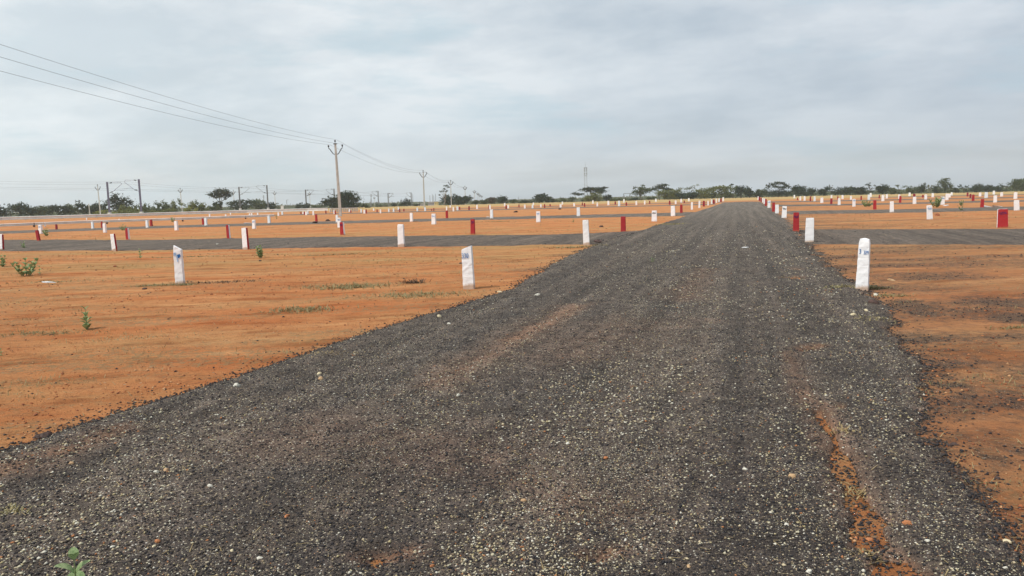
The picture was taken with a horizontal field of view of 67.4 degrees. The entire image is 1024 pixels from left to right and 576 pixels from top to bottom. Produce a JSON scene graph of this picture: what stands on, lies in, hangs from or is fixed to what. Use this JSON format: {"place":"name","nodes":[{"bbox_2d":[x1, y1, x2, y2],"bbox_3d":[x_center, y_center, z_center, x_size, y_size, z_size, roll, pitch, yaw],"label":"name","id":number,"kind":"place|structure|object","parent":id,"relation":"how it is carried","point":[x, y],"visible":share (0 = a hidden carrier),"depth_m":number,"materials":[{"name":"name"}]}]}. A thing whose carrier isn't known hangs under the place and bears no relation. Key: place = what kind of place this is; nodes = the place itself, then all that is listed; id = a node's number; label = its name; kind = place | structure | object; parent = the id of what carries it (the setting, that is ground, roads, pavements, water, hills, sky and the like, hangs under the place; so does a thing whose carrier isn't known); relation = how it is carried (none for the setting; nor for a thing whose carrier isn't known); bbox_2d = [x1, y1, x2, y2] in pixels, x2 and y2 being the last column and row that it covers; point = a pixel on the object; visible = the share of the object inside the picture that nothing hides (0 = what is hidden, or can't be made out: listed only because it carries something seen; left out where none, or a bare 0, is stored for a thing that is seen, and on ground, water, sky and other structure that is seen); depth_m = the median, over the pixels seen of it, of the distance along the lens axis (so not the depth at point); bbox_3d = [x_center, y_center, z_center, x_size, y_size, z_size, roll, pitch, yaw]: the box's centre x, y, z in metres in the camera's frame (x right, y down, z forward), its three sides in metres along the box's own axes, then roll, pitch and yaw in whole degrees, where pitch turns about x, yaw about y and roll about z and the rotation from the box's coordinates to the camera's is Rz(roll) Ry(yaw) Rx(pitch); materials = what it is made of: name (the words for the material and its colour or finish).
{"place":"outdoors","nodes":[
{"label":"outdoors","id":0,"kind":"place"},
{"bbox_2d":[0,202,1023,575],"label":"gravel road","id":1,"kind":"structure","parent":0,"point":[726,216],"depth_m":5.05,"materials":[{"name":"gravel"}]},
{"bbox_2d":[0,502,38,515],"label":"grass tuft","id":2,"kind":"object","parent":1,"relation":"on","point":[12,508],"visible":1,"depth_m":4.04,"materials":[{"name":"plant"}]},
{"bbox_2d":[54,547,90,575],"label":"milkweed plant","id":3,"kind":"object","parent":1,"relation":"on","point":[73,553],"visible":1,"depth_m":3.20,"materials":[{"name":"green plant"}]},
{"bbox_2d":[0,223,1022,575],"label":"pale chips","id":4,"kind":"object","parent":1,"relation":"on","point":[862,571],"visible":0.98,"depth_m":4.36,"materials":[{"name":"gravel"}]},
{"bbox_2d":[0,189,1023,575],"bbox_3d":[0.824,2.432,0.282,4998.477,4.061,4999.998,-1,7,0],"label":"ground","id":5,"kind":"structure","parent":0,"point":[240,325],"depth_m":12.72,"materials":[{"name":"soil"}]},
{"bbox_2d":[0,234,3,249],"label":"marker post","id":6,"kind":"object","parent":5,"relation":"on","point":[1,241],"visible":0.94,"depth_m":32.51,"materials":[{"name":"red paint"}]},
{"bbox_2d":[0,206,10,216],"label":"tree","id":7,"kind":"object","parent":5,"relation":"on","point":[4,211],"visible":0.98,"depth_m":247.97,"materials":[{"name":"green plant"}]},
{"bbox_2d":[9,201,34,215],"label":"tree","id":8,"kind":"object","parent":5,"relation":"on","point":[18,207],"visible":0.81,"depth_m":275.18,"materials":[{"name":"green plant"}]},
{"bbox_2d":[11,257,38,275],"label":"milkweed plant","id":9,"kind":"object","parent":5,"relation":"on","point":[26,272],"visible":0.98,"depth_m":19.15,"materials":[{"name":"green plant"}]},
{"bbox_2d":[22,205,38,215],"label":"tree","id":10,"kind":"object","parent":5,"relation":"on","point":[29,210],"visible":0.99,"depth_m":247.68,"materials":[{"name":"green plant"}]},
{"bbox_2d":[30,205,52,215],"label":"tree","id":11,"kind":"object","parent":5,"relation":"on","point":[43,210],"visible":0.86,"depth_m":261.69,"materials":[{"name":"green plant"}]},
{"bbox_2d":[2,329,107,337],"bbox_3d":[-6.151,0.594,10.086,1.686,0.042,0.632,-1,7,0],"label":"grass tuft","id":12,"kind":"object","parent":5,"relation":"on","point":[53,332],"visible":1,"depth_m":10.12,"materials":[{"name":"plant"}]},
{"bbox_2d":[52,205,73,214],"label":"tree","id":13,"kind":"object","parent":5,"relation":"on","point":[64,209],"visible":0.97,"depth_m":247.87,"materials":[{"name":"green plant"}]},
{"bbox_2d":[65,203,76,214],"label":"tree","id":14,"kind":"object","parent":5,"relation":"on","point":[73,207],"visible":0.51,"depth_m":261.64,"materials":[{"name":"green plant"}]},
{"bbox_2d":[75,202,92,214],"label":"tree","id":15,"kind":"object","parent":5,"relation":"on","point":[83,210],"visible":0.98,"depth_m":247.62,"materials":[{"name":"green plant"}]},
{"bbox_2d":[80,306,91,329],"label":"milkweed plant","id":16,"kind":"object","parent":5,"relation":"on","point":[86,325],"visible":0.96,"depth_m":10.35,"materials":[{"name":"green plant"}]},
{"bbox_2d":[84,201,102,213],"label":"tree","id":17,"kind":"object","parent":5,"relation":"on","point":[95,206],"visible":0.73,"depth_m":261.49,"materials":[{"name":"green plant"}]},
{"bbox_2d":[106,182,121,213],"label":"railway mast","id":18,"kind":"object","parent":5,"relation":"on","point":[108,199],"visible":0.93,"depth_m":206.09,"materials":[{"name":"metal"}]},
{"bbox_2d":[100,193,135,213],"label":"tree","id":19,"kind":"object","parent":5,"relation":"on","point":[119,202],"visible":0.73,"depth_m":259.69,"materials":[{"name":"green plant"}]},
{"bbox_2d":[114,204,135,213],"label":"scrub bush","id":20,"kind":"object","parent":5,"relation":"on","point":[121,207],"visible":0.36,"depth_m":229.95,"materials":[{"name":"green plant"}]},
{"bbox_2d":[124,179,143,212],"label":"railway mast","id":21,"kind":"object","parent":5,"relation":"on","point":[140,200],"visible":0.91,"depth_m":206.11,"materials":[{"name":"metal"}]},
{"bbox_2d":[118,208,149,213],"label":"bush","id":22,"kind":"object","parent":5,"relation":"on","point":[130,210],"visible":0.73,"depth_m":219.96,"materials":[{"name":"green plant"}]},
{"bbox_2d":[0,214,273,226],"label":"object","id":23,"kind":"object","parent":5,"relation":"on","point":[107,221],"visible":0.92,"depth_m":87.47,"materials":[{"name":"gravel"}]},
{"bbox_2d":[121,283,173,286],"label":"grass tuft","id":24,"kind":"object","parent":5,"relation":"on","point":[149,285],"visible":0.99,"depth_m":15.95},
{"bbox_2d":[64,332,233,342],"bbox_3d":[-4.561,0.610,9.573,2.181,0.053,0.720,-1,7,0],"label":"grass tuft","id":25,"kind":"object","parent":5,"relation":"on","point":[141,338],"visible":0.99,"depth_m":9.54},
{"bbox_2d":[150,200,168,211],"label":"scrub bush","id":26,"kind":"object","parent":5,"relation":"on","point":[159,205],"visible":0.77,"depth_m":230.27,"materials":[{"name":"green plant"}]},
{"bbox_2d":[150,208,176,212],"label":"bush","id":27,"kind":"object","parent":5,"relation":"on","point":[169,209],"visible":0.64,"depth_m":220.09,"materials":[{"name":"green plant"}]},
{"bbox_2d":[0,208,327,219],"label":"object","id":28,"kind":"object","parent":5,"relation":"on","point":[147,214],"visible":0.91,"depth_m":161.18,"materials":[{"name":"concrete"}]},
{"bbox_2d":[173,245,184,284],"bbox_3d":[-7.000,-0.448,16.145,0.187,0.903,0.105,-1,7,3],"label":"marker post","id":29,"kind":"object","parent":5,"relation":"on","point":[178,265],"visible":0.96,"depth_m":16.11,"materials":[{"name":"white paint"}]},
{"bbox_2d":[177,200,195,210],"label":"scrub bush","id":30,"kind":"object","parent":5,"relation":"on","point":[192,205],"visible":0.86,"depth_m":229.93,"materials":[{"name":"green plant"}]},
{"bbox_2d":[205,187,232,210],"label":"tree","id":31,"kind":"object","parent":5,"relation":"on","point":[218,194],"visible":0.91,"depth_m":272.16,"materials":[{"name":"green plant"}]},
{"bbox_2d":[173,278,300,283],"bbox_3d":[-5.958,-0.154,16.436,2.915,0.070,0.738,-1,7,0],"label":"grass tuft","id":32,"kind":"object","parent":5,"relation":"on","point":[222,281],"visible":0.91,"depth_m":16.44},
{"bbox_2d":[225,199,259,209],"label":"tree","id":33,"kind":"object","parent":5,"relation":"on","point":[234,203],"visible":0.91,"depth_m":304.19,"materials":[{"name":"green plant"}]},
{"bbox_2d":[248,198,266,209],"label":"tree","id":34,"kind":"object","parent":5,"relation":"on","point":[262,203],"visible":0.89,"depth_m":312.22,"materials":[{"name":"green plant"}]},
{"bbox_2d":[255,245,262,257],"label":"milkweed plant","id":35,"kind":"object","parent":5,"relation":"on","point":[259,255],"visible":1,"depth_m":23.65,"materials":[{"name":"green plant"}]},
{"bbox_2d":[249,303,358,314],"bbox_3d":[-3.222,0.310,11.757,1.744,0.077,0.942,-1,7,0],"label":"grass tuft","id":36,"kind":"object","parent":5,"relation":"on","point":[298,308],"visible":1,"depth_m":11.72,"materials":[{"name":"plant"}]},
{"bbox_2d":[0,231,638,250],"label":"gravel lane","id":37,"kind":"structure","parent":5,"relation":"on","point":[313,242],"depth_m":31.91,"materials":[{"name":"gravel"}]},
{"bbox_2d":[110,234,117,250],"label":"marker post","id":38,"kind":"object","parent":37,"relation":"on","point":[113,242],"visible":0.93,"depth_m":29.89,"materials":[{"name":"white paint"}]},
{"bbox_2d":[241,228,249,249],"bbox_3d":[-9.924,-1.803,28.579,0.231,0.875,0.127,0,7,19],"label":"marker post","id":39,"kind":"object","parent":37,"relation":"on","point":[245,241],"visible":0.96,"depth_m":28.53,"materials":[{"name":"white paint"}]},
{"bbox_2d":[397,224,404,246],"bbox_3d":[-4.006,-1.872,27.738,0.244,0.858,0.134,0,7,13],"label":"marker post","id":40,"kind":"object","parent":37,"relation":"on","point":[401,236],"visible":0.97,"depth_m":27.68,"materials":[{"name":"concrete"}]},
{"bbox_2d":[621,216,625,231],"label":"marker post","id":41,"kind":"object","parent":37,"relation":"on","point":[623,223],"visible":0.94,"depth_m":34.65,"materials":[{"name":"red paint"}]},
{"bbox_2d":[254,252,398,256],"bbox_3d":[-5.606,-1.063,24.235,5.250,0.071,0.966,-1,7,0],"label":"grass tuft","id":42,"kind":"object","parent":5,"relation":"on","point":[333,254],"visible":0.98,"depth_m":24.21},
{"bbox_2d":[318,194,344,207],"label":"tree","id":43,"kind":"object","parent":5,"relation":"on","point":[330,202],"visible":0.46,"depth_m":259.33,"materials":[{"name":"green plant"}]},
{"bbox_2d":[328,140,342,215],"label":"power pole","id":44,"kind":"object","parent":5,"relation":"on","point":[338,191],"visible":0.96,"depth_m":96.91,"materials":[{"name":"concrete"}]},
{"bbox_2d":[330,207,357,211],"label":"parapet","id":45,"kind":"structure","parent":5,"relation":"on","point":[345,209],"depth_m":152.62,"materials":[{"name":"concrete"}]},
{"bbox_2d":[0,212,694,233],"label":"gravel lane","id":46,"kind":"structure","parent":5,"relation":"on","point":[408,220],"depth_m":64.11,"materials":[{"name":"gravel"}]},
{"bbox_2d":[333,190,365,207],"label":"tree","id":47,"kind":"object","parent":5,"relation":"on","point":[346,198],"visible":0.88,"depth_m":253.06,"materials":[{"name":"green plant"}]},
{"bbox_2d":[280,281,436,289],"bbox_3d":[-3.179,-0.058,14.918,3.459,0.094,1.359,-1,7,0],"label":"grass tuft","id":48,"kind":"object","parent":5,"relation":"on","point":[354,285],"visible":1,"depth_m":14.80,"materials":[{"name":"plant"}]},
{"bbox_2d":[400,198,412,205],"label":"bush","id":49,"kind":"object","parent":5,"relation":"on","point":[408,202],"visible":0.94,"depth_m":323.08,"materials":[{"name":"green plant"}]},
{"bbox_2d":[395,278,430,283],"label":"grass tuft","id":50,"kind":"object","parent":5,"relation":"on","point":[413,281],"visible":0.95,"depth_m":15.31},
{"bbox_2d":[347,289,481,299],"bbox_3d":[-1.660,0.100,13.239,2.367,0.091,1.176,-1,7,0],"label":"grass tuft","id":51,"kind":"object","parent":5,"relation":"on","point":[411,295],"visible":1,"depth_m":13.24,"materials":[{"name":"plant"}]},
{"bbox_2d":[419,170,426,206],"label":"power pole","id":52,"kind":"object","parent":5,"relation":"on","point":[423,187],"visible":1,"depth_m":201.20,"materials":[{"name":"concrete"}]},
{"bbox_2d":[2,71,457,187],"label":"power wire","id":53,"kind":"object","parent":52,"relation":"attached to","point":[172,114],"visible":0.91,"depth_m":48.90,"materials":[{"name":"metal"}]},
{"bbox_2d":[0,44,462,186],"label":"power wire","id":54,"kind":"object","parent":52,"relation":"attached to","point":[179,100],"visible":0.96,"depth_m":46.68,"materials":[{"name":"metal"}]},
{"bbox_2d":[2,57,465,187],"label":"power wire","id":55,"kind":"object","parent":52,"relation":"attached to","point":[188,110],"visible":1,"depth_m":46.81,"materials":[{"name":"metal"}]},
{"bbox_2d":[438,194,460,204],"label":"tree","id":56,"kind":"object","parent":5,"relation":"on","point":[448,199],"visible":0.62,"depth_m":308.79,"materials":[{"name":"green plant"}]},
{"bbox_2d":[453,195,471,204],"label":"tree","id":57,"kind":"object","parent":5,"relation":"on","point":[465,199],"visible":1,"depth_m":302.96,"materials":[{"name":"green plant"}]},
{"bbox_2d":[461,245,474,288],"bbox_3d":[-0.800,-0.348,13.976,0.214,0.848,0.120,-1,7,13],"label":"marker post","id":58,"kind":"object","parent":5,"relation":"on","point":[468,269],"visible":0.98,"depth_m":13.93,"materials":[{"name":"white paint"}]},
{"bbox_2d":[470,219,474,234],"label":"marker post","id":59,"kind":"object","parent":5,"relation":"on","point":[472,225],"visible":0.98,"depth_m":36.46,"materials":[{"name":"red paint"}]},
{"bbox_2d":[274,204,715,215],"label":"gravel lane","id":60,"kind":"structure","parent":5,"relation":"on","point":[499,209],"depth_m":120.99,"materials":[{"name":"gravel"}]},
{"bbox_2d":[495,195,508,203],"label":"tree","id":61,"kind":"object","parent":5,"relation":"on","point":[502,199],"visible":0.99,"depth_m":320.92,"materials":[{"name":"green plant"}]},
{"bbox_2d":[0,229,1023,575],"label":"loose grit","id":62,"kind":"object","parent":5,"relation":"on","point":[954,475],"visible":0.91,"depth_m":5.03,"materials":[{"name":"gravel"}]},
{"bbox_2d":[0,224,1023,575],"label":"earth crumbs","id":63,"kind":"object","parent":5,"relation":"on","point":[1020,506],"visible":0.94,"depth_m":7.92,"materials":[{"name":"soil"}]},
{"bbox_2d":[3,186,1021,216],"bbox_3d":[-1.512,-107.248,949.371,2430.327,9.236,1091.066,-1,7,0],"label":"woodland","id":64,"kind":"object","parent":5,"relation":"on","point":[439,202],"visible":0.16,"depth_m":699.26,"materials":[{"name":"green plant"}]},
{"bbox_2d":[532,193,552,202],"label":"tree","id":65,"kind":"object","parent":5,"relation":"on","point":[542,198],"visible":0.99,"depth_m":318.42,"materials":[{"name":"green plant"}]},
{"bbox_2d":[390,202,717,210],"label":"gravel lane","id":66,"kind":"structure","parent":5,"relation":"on","point":[550,206],"depth_m":150.73,"materials":[{"name":"gravel"}]},
{"bbox_2d":[583,220,589,244],"bbox_3d":[2.486,-1.831,25.776,0.219,0.906,0.121,-2,7,14],"label":"marker post","id":67,"kind":"object","parent":5,"relation":"on","point":[586,240],"visible":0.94,"depth_m":25.72,"materials":[{"name":"concrete"}]},
{"bbox_2d":[570,186,608,201],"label":"tree","id":68,"kind":"object","parent":5,"relation":"on","point":[600,190],"visible":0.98,"depth_m":314.66,"materials":[{"name":"green plant"}]},
{"bbox_2d":[582,192,602,201],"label":"bush","id":69,"kind":"object","parent":5,"relation":"on","point":[594,196],"visible":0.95,"depth_m":297.76,"materials":[{"name":"green plant"}]},
{"bbox_2d":[630,184,650,199],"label":"tree","id":70,"kind":"object","parent":5,"relation":"on","point":[641,191],"visible":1,"depth_m":307.43,"materials":[{"name":"green plant"}]},
{"bbox_2d":[644,183,673,199],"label":"tree","id":71,"kind":"object","parent":5,"relation":"on","point":[659,186],"visible":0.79,"depth_m":319.40,"materials":[{"name":"green plant"}]},
{"bbox_2d":[654,188,681,199],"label":"tree","id":72,"kind":"object","parent":5,"relation":"on","point":[670,194],"visible":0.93,"depth_m":305.40,"materials":[{"name":"green plant"}]},
{"bbox_2d":[675,192,690,198],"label":"bush","id":73,"kind":"object","parent":5,"relation":"on","point":[682,195],"visible":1,"depth_m":301.51,"materials":[{"name":"green plant"}]},
{"bbox_2d":[694,187,720,198],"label":"tree","id":74,"kind":"object","parent":5,"relation":"on","point":[704,194],"visible":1,"depth_m":309.00,"materials":[{"name":"green plant"}]},
{"bbox_2d":[709,185,733,197],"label":"tree","id":75,"kind":"object","parent":5,"relation":"on","point":[724,190],"visible":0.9,"depth_m":312.83,"materials":[{"name":"green plant"}]},
{"bbox_2d":[735,185,745,197],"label":"tree","id":76,"kind":"object","parent":5,"relation":"on","point":[740,190],"visible":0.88,"depth_m":338.96,"materials":[{"name":"green plant"}]},
{"bbox_2d":[743,186,755,197],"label":"tree","id":77,"kind":"object","parent":5,"relation":"on","point":[747,192],"visible":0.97,"depth_m":313.97,"materials":[{"name":"green plant"}]},
{"bbox_2d":[763,181,793,196],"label":"tree","id":78,"kind":"object","parent":5,"relation":"on","point":[779,193],"visible":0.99,"depth_m":312.24,"materials":[{"name":"green plant"}]},
{"bbox_2d":[793,212,798,231],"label":"marker post","id":79,"kind":"object","parent":5,"relation":"on","point":[795,221],"visible":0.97,"depth_m":31.12,"materials":[{"name":"red paint"}]},
{"bbox_2d":[788,184,807,196],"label":"tree","id":80,"kind":"object","parent":5,"relation":"on","point":[797,190],"visible":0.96,"depth_m":323.43,"materials":[{"name":"green plant"}]},
{"bbox_2d":[805,218,813,241],"bbox_3d":[9.412,-1.788,24.285,0.266,0.859,0.148,1,7,20],"label":"marker post","id":81,"kind":"object","parent":5,"relation":"on","point":[809,232],"visible":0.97,"depth_m":24.22,"materials":[{"name":"concrete"}]},
{"bbox_2d":[815,185,832,195],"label":"tree","id":82,"kind":"object","parent":5,"relation":"on","point":[823,191],"visible":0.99,"depth_m":303.73,"materials":[{"name":"green plant"}]},
{"bbox_2d":[830,186,845,195],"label":"tree","id":83,"kind":"object","parent":5,"relation":"on","point":[837,192],"visible":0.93,"depth_m":325.34,"materials":[{"name":"green plant"}]},
{"bbox_2d":[827,422,860,434],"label":"grass tuft","id":84,"kind":"object","parent":5,"relation":"on","point":[841,429],"visible":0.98,"depth_m":5.03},
{"bbox_2d":[840,186,856,194],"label":"tree","id":85,"kind":"object","parent":5,"relation":"on","point":[846,190],"visible":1,"depth_m":321.45,"materials":[{"name":"green plant"}]},
{"bbox_2d":[841,482,867,501],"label":"grass tuft","id":86,"kind":"object","parent":5,"relation":"on","point":[860,491],"visible":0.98,"depth_m":4.05,"materials":[{"name":"plant"}]},
{"bbox_2d":[851,186,870,194],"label":"tree","id":87,"kind":"object","parent":5,"relation":"on","point":[859,191],"visible":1,"depth_m":319.24,"materials":[{"name":"green plant"}]},
{"bbox_2d":[855,238,870,290],"bbox_3d":[5.614,-0.341,12.271,0.194,0.918,0.109,5,8,35],"label":"marker post","id":88,"kind":"object","parent":5,"relation":"on","point":[863,271],"visible":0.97,"depth_m":12.23,"materials":[{"name":"white paint"}]},
{"bbox_2d":[845,548,884,565],"bbox_3d":[1.528,1.154,3.300,0.151,0.069,0.104,-1,7,0],"label":"grass tuft","id":89,"kind":"object","parent":5,"relation":"on","point":[860,551],"visible":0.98,"depth_m":3.31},
{"bbox_2d":[873,184,893,194],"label":"tree","id":90,"kind":"object","parent":5,"relation":"on","point":[883,189],"visible":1,"depth_m":309.69,"materials":[{"name":"green plant"}]},
{"bbox_2d":[767,197,1023,202],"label":"gravel lane","id":91,"kind":"structure","parent":5,"relation":"on","point":[890,199],"depth_m":120.06,"materials":[{"name":"gravel"}]},
{"bbox_2d":[771,200,1023,206],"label":"gravel lane","id":92,"kind":"structure","parent":5,"relation":"on","point":[895,203],"depth_m":87.36,"materials":[{"name":"gravel"}]},
{"bbox_2d":[779,206,1023,213],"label":"gravel lane","id":93,"kind":"structure","parent":5,"relation":"on","point":[901,210],"depth_m":56.46,"materials":[{"name":"gravel"}]},
{"bbox_2d":[801,229,1023,244],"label":"gravel lane","id":94,"kind":"structure","parent":5,"relation":"on","point":[947,236],"depth_m":25.28,"materials":[{"name":"gravel"}]},
{"bbox_2d":[906,186,919,193],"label":"tree","id":95,"kind":"object","parent":5,"relation":"on","point":[911,190],"visible":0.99,"depth_m":328.13,"materials":[{"name":"green plant"}]},
{"bbox_2d":[927,205,932,218],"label":"marker post","id":96,"kind":"object","parent":5,"relation":"on","point":[929,212],"visible":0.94,"depth_m":40.58,"materials":[{"name":"white paint"}]},
{"bbox_2d":[929,197,942,207],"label":"milkweed plant","id":97,"kind":"object","parent":5,"relation":"on","point":[937,203],"visible":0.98,"depth_m":65.80,"materials":[{"name":"green plant"}]},
{"bbox_2d":[935,178,956,192],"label":"tree","id":98,"kind":"object","parent":5,"relation":"on","point":[943,185],"visible":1,"depth_m":319.47,"materials":[{"name":"green plant"}]},
{"bbox_2d":[872,194,1023,197],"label":"gravel lane","id":99,"kind":"structure","parent":5,"relation":"on","point":[952,195],"depth_m":157.89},
{"bbox_2d":[968,183,983,191],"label":"tree","id":100,"kind":"object","parent":5,"relation":"on","point":[976,188],"visible":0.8,"depth_m":336.64,"materials":[{"name":"green plant"}]},
{"bbox_2d":[979,184,993,191],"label":"tree","id":101,"kind":"object","parent":5,"relation":"on","point":[987,187],"visible":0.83,"depth_m":325.65,"materials":[{"name":"green plant"}]},
{"bbox_2d":[997,209,1007,227],"bbox_3d":[19.283,-2.688,30.191,0.386,0.846,0.192,0,7,26],"label":"marker post","id":102,"kind":"object","parent":5,"relation":"on","point":[1002,218],"visible":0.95,"depth_m":30.11,"materials":[{"name":"red paint"}]},
{"bbox_2d":[1004,178,1023,191],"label":"tree","id":103,"kind":"object","parent":5,"relation":"on","point":[1019,183],"visible":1,"depth_m":302.00,"materials":[{"name":"green plant"}]},
{"bbox_2d":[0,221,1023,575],"bbox_3d":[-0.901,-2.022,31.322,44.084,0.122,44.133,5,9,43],"label":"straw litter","id":104,"kind":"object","parent":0,"point":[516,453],"visible":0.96,"depth_m":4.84,"materials":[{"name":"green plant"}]},
{"bbox_2d":[0,0,1023,209],"label":"sky","id":105,"kind":"structure","parent":0,"point":[512,99],"materials":[{"name":"grey"}]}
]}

